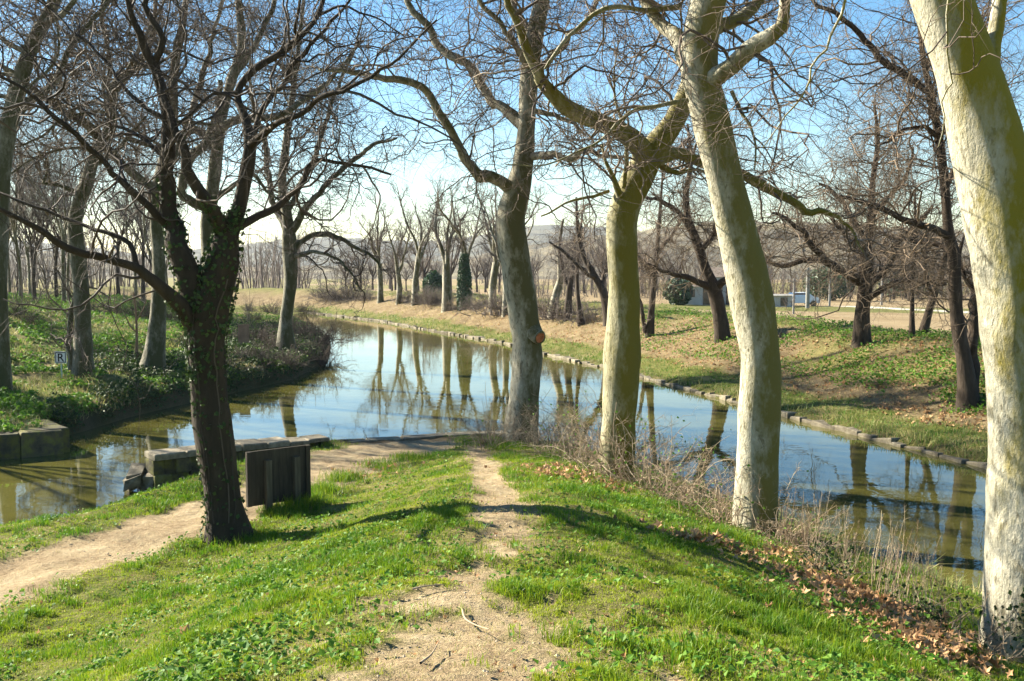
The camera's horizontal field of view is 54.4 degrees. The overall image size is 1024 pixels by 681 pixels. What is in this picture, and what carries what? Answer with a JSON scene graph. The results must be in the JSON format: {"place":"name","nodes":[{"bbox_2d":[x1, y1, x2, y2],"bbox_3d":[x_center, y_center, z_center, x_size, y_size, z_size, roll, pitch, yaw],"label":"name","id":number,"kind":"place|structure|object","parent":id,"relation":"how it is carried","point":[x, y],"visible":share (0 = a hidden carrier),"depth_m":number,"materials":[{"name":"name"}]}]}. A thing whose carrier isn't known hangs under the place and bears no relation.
{"place":"outdoors","nodes":[
{"label":"outdoors","id":0,"kind":"place"},
{"bbox_2d":[0,437,470,610],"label":"gravel path","id":1,"kind":"structure","parent":0,"point":[141,530],"depth_m":13.63,"materials":[{"name":"soil"}]},
{"bbox_2d":[9,225,605,266],"bbox_3d":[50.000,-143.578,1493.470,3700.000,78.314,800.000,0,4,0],"label":"distant hills","id":2,"kind":"structure","parent":0,"point":[538,230],"depth_m":1392.42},
{"bbox_2d":[278,436,654,680],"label":"dirt path","id":3,"kind":"structure","parent":0,"point":[507,657],"depth_m":6.27,"materials":[{"name":"soil"}]},
{"bbox_2d":[9,221,971,279],"bbox_3d":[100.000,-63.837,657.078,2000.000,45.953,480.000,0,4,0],"label":"hills","id":4,"kind":"structure","parent":0,"point":[543,272],"depth_m":542.56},
{"bbox_2d":[0,311,985,593],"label":"canal water","id":5,"kind":"structure","parent":0,"point":[386,379],"depth_m":26.92,"materials":[{"name":"blue liquid"}]},
{"bbox_2d":[0,277,1023,680],"bbox_3d":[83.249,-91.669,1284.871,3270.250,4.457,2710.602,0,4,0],"label":"ground","id":6,"kind":"structure","parent":0,"point":[90,419],"depth_m":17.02,"materials":[{"name":"plant"}]},
{"bbox_2d":[8,143,33,294],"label":"tree","id":7,"kind":"object","parent":6,"relation":"on","point":[9,283],"visible":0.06,"depth_m":75.28,"materials":[{"name":"brown plant"}]},
{"bbox_2d":[8,291,48,316],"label":"bare bush","id":8,"kind":"object","parent":6,"relation":"on","point":[17,307],"visible":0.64,"depth_m":43.40,"materials":[{"name":"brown plant"}]},
{"bbox_2d":[2,69,59,296],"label":"tree","id":9,"kind":"object","parent":6,"relation":"on","point":[14,227],"visible":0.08,"depth_m":67.02,"materials":[{"name":"grey plant"}]},
{"bbox_2d":[10,129,56,270],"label":"tree","id":10,"kind":"object","parent":6,"relation":"on","point":[26,233],"visible":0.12,"depth_m":70.50,"materials":[{"name":"brown plant"}]},
{"bbox_2d":[0,419,69,459],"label":"stone quay","id":11,"kind":"structure","parent":6,"relation":"on","point":[50,438],"depth_m":23.66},
{"bbox_2d":[10,151,75,293],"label":"tree","id":12,"kind":"object","parent":6,"relation":"on","point":[27,248],"visible":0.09,"depth_m":72.49,"materials":[{"name":"grey plant"}]},
{"bbox_2d":[0,110,112,301],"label":"tree","id":13,"kind":"object","parent":6,"relation":"on","point":[37,243],"visible":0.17,"depth_m":63.15,"materials":[{"name":"brown plant"}]},
{"bbox_2d":[4,46,117,300],"bbox_3d":[-26.094,-9.562,56.995,10.256,15.413,5.763,3,5,35],"label":"tree","id":14,"kind":"object","parent":6,"relation":"on","point":[63,234],"visible":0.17,"depth_m":57.68,"materials":[{"name":"brown plant"}]},
{"bbox_2d":[10,109,128,298],"bbox_3d":[-27.787,-8.651,62.189,8.682,13.047,4.878,1,4,7],"label":"tree","id":15,"kind":"object","parent":6,"relation":"on","point":[68,257],"visible":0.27,"depth_m":62.42,"materials":[{"name":"brown plant"}]},
{"bbox_2d":[0,101,151,299],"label":"tree","id":16,"kind":"object","parent":6,"relation":"on","point":[56,258],"visible":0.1,"depth_m":65.19,"materials":[{"name":"brown plant"}]},
{"bbox_2d":[0,0,174,392],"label":"plane tree","id":17,"kind":"object","parent":6,"relation":"on","point":[8,138],"visible":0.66,"depth_m":28.27,"materials":[{"name":"grey plant"}]},
{"bbox_2d":[0,0,239,387],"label":"plane tree","id":18,"kind":"object","parent":6,"relation":"on","point":[80,359],"visible":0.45,"depth_m":31.92,"materials":[{"name":"grey plant"}]},
{"bbox_2d":[69,81,176,302],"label":"tree","id":19,"kind":"object","parent":6,"relation":"on","point":[142,260],"visible":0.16,"depth_m":68.52,"materials":[{"name":"brown plant"}]},
{"bbox_2d":[55,116,199,296],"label":"tree","id":20,"kind":"object","parent":6,"relation":"on","point":[118,243],"visible":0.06,"depth_m":74.08,"materials":[{"name":"brown plant"}]},
{"bbox_2d":[120,292,146,357],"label":"sapling","id":21,"kind":"object","parent":6,"relation":"on","point":[136,330],"visible":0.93,"depth_m":36.39,"materials":[{"name":"plant"}]},
{"bbox_2d":[109,289,171,318],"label":"bare bush","id":22,"kind":"object","parent":6,"relation":"on","point":[140,308],"visible":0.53,"depth_m":53.02,"materials":[{"name":"brown plant"}]},
{"bbox_2d":[90,180,191,267],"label":"tree","id":23,"kind":"object","parent":6,"relation":"on","point":[140,242],"visible":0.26,"depth_m":64.02,"materials":[{"name":"brown plant"}]},
{"bbox_2d":[104,151,180,295],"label":"tree","id":24,"kind":"object","parent":6,"relation":"on","point":[127,237],"visible":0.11,"depth_m":72.45,"materials":[{"name":"brown plant"}]},
{"bbox_2d":[0,0,300,374],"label":"plane tree","id":25,"kind":"object","parent":6,"relation":"on","point":[155,344],"visible":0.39,"depth_m":33.84,"materials":[{"name":"grey plant"}]},
{"bbox_2d":[116,124,221,260],"bbox_3d":[-20.883,-7.924,60.840,6.739,12.679,5.951,1,4,18],"label":"tree","id":26,"kind":"object","parent":6,"relation":"on","point":[144,232],"visible":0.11,"depth_m":60.24,"materials":[{"name":"brown plant"}]},
{"bbox_2d":[46,317,330,432],"bbox_3d":[-12.745,0.372,44.396,8.284,1.717,36.194,0,4,-4],"label":"ivy carpet","id":27,"kind":"object","parent":6,"relation":"on","point":[128,368],"visible":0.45,"depth_m":34.00,"materials":[{"name":"green plant"}]},
{"bbox_2d":[123,434,329,491],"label":"stone wall","id":28,"kind":"structure","parent":6,"relation":"on","point":[160,467],"depth_m":20.13,"materials":[{"name":"stone"}]},
{"bbox_2d":[238,324,248,344],"bbox_3d":[-11.621,0.020,43.139,0.474,1.437,0.062,0,4,0],"label":"notice sign","id":29,"kind":"object","parent":6,"relation":"on","point":[243,333],"visible":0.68,"depth_m":43.08,"materials":[{"name":"grey wood"}]},
{"bbox_2d":[90,0,403,266],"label":"plane tree","id":30,"kind":"object","parent":6,"relation":"on","point":[205,229],"visible":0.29,"depth_m":39.09,"materials":[{"name":"grey plant"}]},
{"bbox_2d":[228,312,276,340],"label":"bare bush","id":31,"kind":"object","parent":6,"relation":"on","point":[261,331],"visible":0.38,"depth_m":47.07,"materials":[{"name":"brown plant"}]},
{"bbox_2d":[0,0,506,545],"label":"ivy clad tree","id":32,"kind":"object","parent":6,"relation":"on","point":[200,302],"visible":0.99,"depth_m":13.13,"materials":[{"name":"brown plant"}]},
{"bbox_2d":[238,339,295,367],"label":"bare bush","id":33,"kind":"object","parent":6,"relation":"on","point":[268,362],"visible":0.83,"depth_m":38.88,"materials":[{"name":"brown plant"}]},
{"bbox_2d":[249,296,299,313],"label":"bare bush","id":34,"kind":"object","parent":6,"relation":"on","point":[268,309],"visible":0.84,"depth_m":80.19,"materials":[{"name":"brown plant"}]},
{"bbox_2d":[245,444,310,507],"bbox_3d":[-3.581,2.321,15.365,1.048,1.315,0.130,-3,5,-38],"label":"information board","id":35,"kind":"object","parent":6,"relation":"on","point":[273,475],"visible":0.86,"depth_m":15.35,"materials":[{"name":"grey wood"}]},
{"bbox_2d":[249,326,314,349],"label":"bare bush","id":36,"kind":"object","parent":6,"relation":"on","point":[270,341],"visible":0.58,"depth_m":44.73,"materials":[{"name":"brown plant"}]},
{"bbox_2d":[259,340,324,368],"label":"bare bush","id":37,"kind":"object","parent":6,"relation":"on","point":[289,355],"visible":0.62,"depth_m":40.50,"materials":[{"name":"brown plant"}]},
{"bbox_2d":[199,0,428,349],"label":"plane tree","id":38,"kind":"object","parent":6,"relation":"on","point":[285,334],"visible":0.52,"depth_m":44.09,"materials":[{"name":"grey plant"}]},
{"bbox_2d":[275,306,362,346],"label":"bare bush","id":39,"kind":"object","parent":6,"relation":"on","point":[329,337],"visible":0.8,"depth_m":50.18,"materials":[{"name":"brown plant"}]},
{"bbox_2d":[304,283,353,304],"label":"bank bush","id":40,"kind":"object","parent":6,"relation":"on","point":[326,298],"visible":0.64,"depth_m":100.85,"materials":[{"name":"brown plant"}]},
{"bbox_2d":[304,340,355,366],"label":"bare bush","id":41,"kind":"object","parent":6,"relation":"on","point":[322,363],"visible":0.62,"depth_m":45.48,"materials":[{"name":"brown plant"}]},
{"bbox_2d":[4,451,685,680],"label":"pebbles","id":42,"kind":"object","parent":6,"relation":"on","point":[523,642],"visible":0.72,"depth_m":6.62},
{"bbox_2d":[316,278,376,304],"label":"bank bush","id":43,"kind":"object","parent":6,"relation":"on","point":[347,295],"visible":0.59,"depth_m":99.75,"materials":[{"name":"brown plant"}]},
{"bbox_2d":[349,176,399,302],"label":"plane tree","id":44,"kind":"object","parent":6,"relation":"on","point":[380,297],"visible":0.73,"depth_m":92.13,"materials":[{"name":"grey plant"}]},
{"bbox_2d":[374,198,422,304],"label":"plane tree","id":45,"kind":"object","parent":6,"relation":"on","point":[402,251],"visible":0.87,"depth_m":89.27,"materials":[{"name":"grey plant"}]},
{"bbox_2d":[336,430,502,442],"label":"stone kerb","id":46,"kind":"structure","parent":6,"relation":"on","point":[409,437],"depth_m":23.14,"materials":[{"name":"stone"}]},
{"bbox_2d":[386,177,460,305],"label":"plane tree","id":47,"kind":"object","parent":6,"relation":"on","point":[419,254],"visible":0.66,"depth_m":86.11,"materials":[{"name":"grey plant"}]},
{"bbox_2d":[402,283,456,307],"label":"bank bush","id":48,"kind":"object","parent":6,"relation":"on","point":[423,294],"visible":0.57,"depth_m":84.84,"materials":[{"name":"brown plant"}]},
{"bbox_2d":[409,286,455,308],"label":"bank bush","id":49,"kind":"object","parent":6,"relation":"on","point":[435,301],"visible":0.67,"depth_m":83.89,"materials":[{"name":"brown plant"}]},
{"bbox_2d":[418,172,486,312],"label":"plane tree","id":50,"kind":"object","parent":6,"relation":"on","point":[446,285],"visible":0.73,"depth_m":79.45,"materials":[{"name":"grey plant"}]},
{"bbox_2d":[419,166,492,310],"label":"plane tree","id":51,"kind":"object","parent":6,"relation":"on","point":[464,284],"visible":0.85,"depth_m":77.47,"materials":[{"name":"grey plant"}]},
{"bbox_2d":[449,293,485,313],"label":"bank bush","id":52,"kind":"object","parent":6,"relation":"on","point":[473,303],"visible":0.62,"depth_m":74.89,"materials":[{"name":"brown plant"}]},
{"bbox_2d":[282,0,681,441],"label":"plane tree","id":53,"kind":"object","parent":6,"relation":"on","point":[528,335],"visible":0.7,"depth_m":22.02,"materials":[{"name":"grey plant"}]},
{"bbox_2d":[7,201,973,320],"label":"woods","id":54,"kind":"object","parent":6,"relation":"on","point":[260,272],"visible":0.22,"depth_m":136.33,"materials":[{"name":"brown plant"}]},
{"bbox_2d":[0,290,987,461],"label":"bank grass","id":55,"kind":"structure","parent":6,"relation":"on","point":[22,387],"depth_m":33.95,"materials":[{"name":"plant"}]},
{"bbox_2d":[0,291,989,680],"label":"weeds","id":56,"kind":"object","parent":6,"relation":"on","point":[212,643],"visible":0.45,"depth_m":9.61,"materials":[{"name":"green plant"}]},
{"bbox_2d":[452,281,540,322],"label":"bank bush","id":57,"kind":"object","parent":6,"relation":"on","point":[498,309],"visible":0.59,"depth_m":69.93,"materials":[{"name":"brown plant"}]},
{"bbox_2d":[448,382,549,453],"bbox_3d":[-0.371,1.910,21.271,2.447,2.049,4.023,0,4,0],"label":"bramble shrub","id":58,"kind":"object","parent":6,"relation":"on","point":[491,433],"visible":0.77,"depth_m":21.21,"materials":[{"name":"plant"}]},
{"bbox_2d":[459,171,553,307],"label":"plane tree","id":59,"kind":"object","parent":6,"relation":"on","point":[494,272],"visible":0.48,"depth_m":72.55,"materials":[{"name":"grey plant"}]},
{"bbox_2d":[467,183,547,317],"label":"plane tree","id":60,"kind":"object","parent":6,"relation":"on","point":[497,257],"visible":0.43,"depth_m":68.81,"materials":[{"name":"grey plant"}]},
{"bbox_2d":[0,300,1017,680],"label":"fallen leaves","id":61,"kind":"object","parent":6,"relation":"on","point":[930,640],"visible":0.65,"depth_m":10.11,"materials":[{"name":"brown plant"}]},
{"bbox_2d":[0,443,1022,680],"bbox_3d":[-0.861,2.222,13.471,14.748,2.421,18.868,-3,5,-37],"label":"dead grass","id":62,"kind":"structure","parent":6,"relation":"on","point":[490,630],"depth_m":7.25,"materials":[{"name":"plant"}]},
{"bbox_2d":[470,390,601,450],"bbox_3d":[0.599,1.987,21.065,2.987,1.993,3.479,0,4,0],"label":"bramble shrub","id":63,"kind":"object","parent":6,"relation":"on","point":[535,429],"visible":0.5,"depth_m":21.26,"materials":[{"name":"brown plant"}]},
{"bbox_2d":[536,288,596,321],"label":"bank bush","id":64,"kind":"object","parent":6,"relation":"on","point":[558,301],"visible":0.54,"depth_m":62.42,"materials":[{"name":"brown plant"}]},
{"bbox_2d":[539,212,594,318],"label":"bare tree","id":65,"kind":"object","parent":6,"relation":"on","point":[557,287],"visible":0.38,"depth_m":63.62,"materials":[{"name":"brown plant"}]},
{"bbox_2d":[542,227,593,321],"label":"bare tree","id":66,"kind":"object","parent":6,"relation":"on","point":[569,283],"visible":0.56,"depth_m":61.31,"materials":[{"name":"brown plant"}]},
{"bbox_2d":[545,190,607,326],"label":"bare tree","id":67,"kind":"object","parent":6,"relation":"on","point":[598,282],"visible":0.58,"depth_m":55.53,"materials":[{"name":"brown plant"}]},
{"bbox_2d":[551,298,601,329],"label":"bank bush","id":68,"kind":"object","parent":6,"relation":"on","point":[586,316],"visible":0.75,"depth_m":58.79,"materials":[{"name":"brown plant"}]},
{"bbox_2d":[470,386,685,465],"bbox_3d":[1.251,1.762,19.481,4.295,2.055,3.707,4,6,41],"label":"bramble shrub","id":69,"kind":"object","parent":6,"relation":"on","point":[555,436],"visible":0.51,"depth_m":19.10,"materials":[{"name":"brown plant"}]},
{"bbox_2d":[555,191,604,325],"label":"bare tree","id":70,"kind":"object","parent":6,"relation":"on","point":[578,301],"visible":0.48,"depth_m":58.34,"materials":[{"name":"brown plant"}]},
{"bbox_2d":[512,386,702,481],"bbox_3d":[1.522,1.770,17.470,3.399,2.074,3.351,-3,5,-33],"label":"bramble shrub","id":71,"kind":"object","parent":6,"relation":"on","point":[596,451],"visible":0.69,"depth_m":17.27,"materials":[{"name":"beige plant"}]},
{"bbox_2d":[543,402,736,506],"bbox_3d":[2.161,2.116,16.766,3.384,2.199,3.944,0,4,0],"label":"bramble shrub","id":72,"kind":"object","parent":6,"relation":"on","point":[634,476],"visible":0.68,"depth_m":16.38,"materials":[{"name":"brown plant"}]},
{"bbox_2d":[308,312,986,469],"bbox_3d":[-1.748,0.427,56.505,4.520,0.585,89.192,-2,5,-21],"label":"stone edging","id":73,"kind":"object","parent":6,"relation":"on","point":[847,430],"visible":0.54,"depth_m":29.62,"materials":[{"name":"stone"}]},
{"bbox_2d":[439,0,887,535],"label":"plane tree","id":74,"kind":"object","parent":6,"relation":"on","point":[751,297],"visible":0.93,"depth_m":13.73,"materials":[{"name":"beige plant"}]},
{"bbox_2d":[637,162,702,340],"bbox_3d":[7.271,-4.827,49.407,5.208,10.106,3.127,-2,5,-27],"label":"bare tree","id":75,"kind":"object","parent":6,"relation":"on","point":[648,327],"visible":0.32,"depth_m":49.27,"materials":[{"name":"brown plant"}]},
{"bbox_2d":[412,0,942,481],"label":"plane tree","id":76,"kind":"object","parent":6,"relation":"on","point":[622,352],"visible":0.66,"depth_m":17.07,"materials":[{"name":"beige plant"}]},
{"bbox_2d":[662,278,692,304],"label":"evergreen bush","id":77,"kind":"object","parent":6,"relation":"on","point":[687,293],"visible":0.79,"depth_m":99.12,"materials":[{"name":"green plant"}]},
{"bbox_2d":[589,431,808,533],"bbox_3d":[2.705,2.270,15.264,3.148,1.769,2.750,0,4,0],"label":"bramble shrub","id":78,"kind":"object","parent":6,"relation":"on","point":[666,492],"visible":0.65,"depth_m":15.24,"materials":[{"name":"brown plant"}]},
{"bbox_2d":[412,324,987,596],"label":"bank grass","id":79,"kind":"structure","parent":6,"relation":"on","point":[952,585],"depth_m":23.78,"materials":[{"name":"plant"}]},
{"bbox_2d":[601,82,819,342],"bbox_3d":[8.612,-5.638,43.573,9.657,12.065,7.146,0,4,0],"label":"bare tree","id":80,"kind":"object","parent":6,"relation":"on","point":[711,284],"visible":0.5,"depth_m":43.58,"materials":[{"name":"brown plant"}]},
{"bbox_2d":[621,453,808,534],"bbox_3d":[3.013,2.326,14.235,2.647,1.545,2.294,-1,4,-16],"label":"bramble shrub","id":81,"kind":"object","parent":6,"relation":"on","point":[719,510],"visible":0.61,"depth_m":14.28,"materials":[{"name":"beige plant"}]},
{"bbox_2d":[773,294,792,306],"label":"shed","id":82,"kind":"structure","parent":6,"relation":"on","point":[780,302],"depth_m":98.99,"materials":[{"name":"concrete"}]},
{"bbox_2d":[695,485,881,557],"bbox_3d":[3.729,2.615,13.121,2.210,1.378,1.902,-3,5,-37],"label":"bramble shrub","id":83,"kind":"object","parent":6,"relation":"on","point":[784,529],"visible":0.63,"depth_m":13.23,"materials":[{"name":"beige plant"}]},
{"bbox_2d":[607,0,1023,661],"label":"plane tree","id":84,"kind":"object","parent":6,"relation":"on","point":[981,122],"visible":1,"depth_m":9.19,"materials":[{"name":"beige plant"}]},
{"bbox_2d":[699,38,970,347],"bbox_3d":[12.350,-5.139,36.489,11.216,11.343,9.003,0,4,0],"label":"bare tree","id":85,"kind":"object","parent":6,"relation":"on","point":[861,332],"visible":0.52,"depth_m":36.03,"materials":[{"name":"brown plant"}]},
{"bbox_2d":[778,532,893,582],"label":"bramble shrub","id":86,"kind":"object","parent":6,"relation":"on","point":[844,567],"visible":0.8,"depth_m":11.56,"materials":[{"name":"brown plant"}]},
{"bbox_2d":[743,0,1023,411],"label":"bare tree","id":87,"kind":"object","parent":6,"relation":"on","point":[965,342],"visible":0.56,"depth_m":26.57,"materials":[{"name":"brown plant"}]},
{"bbox_2d":[868,519,903,593],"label":"dry weed","id":88,"kind":"object","parent":6,"relation":"on","point":[880,572],"visible":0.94,"depth_m":10.98,"materials":[{"name":"plant"}]},
{"bbox_2d":[884,527,902,593],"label":"dry weed","id":89,"kind":"object","parent":6,"relation":"on","point":[891,565],"visible":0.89,"depth_m":10.95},
{"bbox_2d":[887,506,919,601],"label":"dry weed","id":90,"kind":"object","parent":6,"relation":"on","point":[903,560],"visible":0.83,"depth_m":11.02,"materials":[{"name":"plant"}]},
{"bbox_2d":[874,172,941,337],"bbox_3d":[14.941,-3.112,36.521,3.858,6.756,3.551,0,4,0],"label":"bare tree","id":91,"kind":"object","parent":6,"relation":"on","point":[912,324],"visible":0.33,"depth_m":36.49,"materials":[{"name":"brown plant"}]},
{"bbox_2d":[904,535,940,605],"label":"dry weed","id":92,"kind":"object","parent":6,"relation":"on","point":[927,574],"visible":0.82,"depth_m":10.85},
{"bbox_2d":[881,574,974,637],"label":"bramble shrub","id":93,"kind":"object","parent":6,"relation":"on","point":[924,608],"visible":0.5,"depth_m":10.10,"materials":[{"name":"brown plant"}]},
{"bbox_2d":[887,150,968,334],"bbox_3d":[15.909,-3.672,36.919,3.684,7.671,2.839,3,5,38],"label":"bare tree","id":94,"kind":"object","parent":6,"relation":"on","point":[926,322],"visible":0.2,"depth_m":37.09,"materials":[{"name":"brown plant"}]},
{"bbox_2d":[927,550,946,622],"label":"dry weed","id":95,"kind":"object","parent":6,"relation":"on","point":[943,610],"visible":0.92,"depth_m":10.03,"materials":[{"name":"plant"}]},
{"bbox_2d":[913,574,1023,663],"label":"bramble shrub","id":96,"kind":"object","parent":6,"relation":"on","point":[993,632],"visible":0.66,"depth_m":9.23,"materials":[{"name":"brown plant"}]},
{"bbox_2d":[0,0,1023,254],"label":"sky","id":97,"kind":"structure","parent":0,"point":[432,158],"materials":[{"name":"blue"}]},
{"bbox_2d":[303,279,969,333],"bbox_3d":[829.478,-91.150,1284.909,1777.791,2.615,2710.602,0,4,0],"label":"ploughed field","id":98,"kind":"structure","parent":0,"point":[898,321],"depth_m":103.97,"materials":[{"name":"soil"}]},
{"bbox_2d":[394,217,439,280],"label":"tree","id":99,"kind":"object","parent":98,"relation":"on","point":[423,269],"visible":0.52,"depth_m":125.36,"materials":[{"name":"grey plant"}]},
{"bbox_2d":[422,270,441,292],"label":"evergreen bush","id":100,"kind":"object","parent":98,"relation":"on","point":[432,277],"visible":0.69,"depth_m":104.14,"materials":[{"name":"green plant"}]},
{"bbox_2d":[431,209,468,292],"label":"tree","id":101,"kind":"object","parent":98,"relation":"on","point":[457,255],"visible":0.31,"depth_m":147.45,"materials":[{"name":"grey plant"}]},
{"bbox_2d":[467,247,493,291],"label":"tree","id":102,"kind":"object","parent":98,"relation":"on","point":[483,273],"visible":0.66,"depth_m":174.20,"materials":[{"name":"grey plant"}]},
{"bbox_2d":[469,245,492,291],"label":"tree","id":103,"kind":"object","parent":98,"relation":"on","point":[476,275],"visible":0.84,"depth_m":173.43,"materials":[{"name":"grey plant"}]},
{"bbox_2d":[686,280,709,304],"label":"farmhouse","id":104,"kind":"object","parent":98,"relation":"on","point":[697,300],"visible":0.28,"depth_m":102.45,"materials":[{"name":"concrete"}]},
{"bbox_2d":[711,267,728,304],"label":"farmhouse","id":105,"kind":"object","parent":98,"relation":"on","point":[718,275],"visible":0.1,"depth_m":104.11,"materials":[{"name":"paint"}]},
{"bbox_2d":[802,266,853,300],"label":"evergreen tree","id":106,"kind":"object","parent":98,"relation":"on","point":[835,291],"visible":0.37,"depth_m":128.54,"materials":[{"name":"green plant"}]},
{"bbox_2d":[788,292,819,305],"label":"parked car","id":107,"kind":"object","parent":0,"point":[799,298],"visible":0.27,"depth_m":103.18,"materials":[{"name":"white paint"}]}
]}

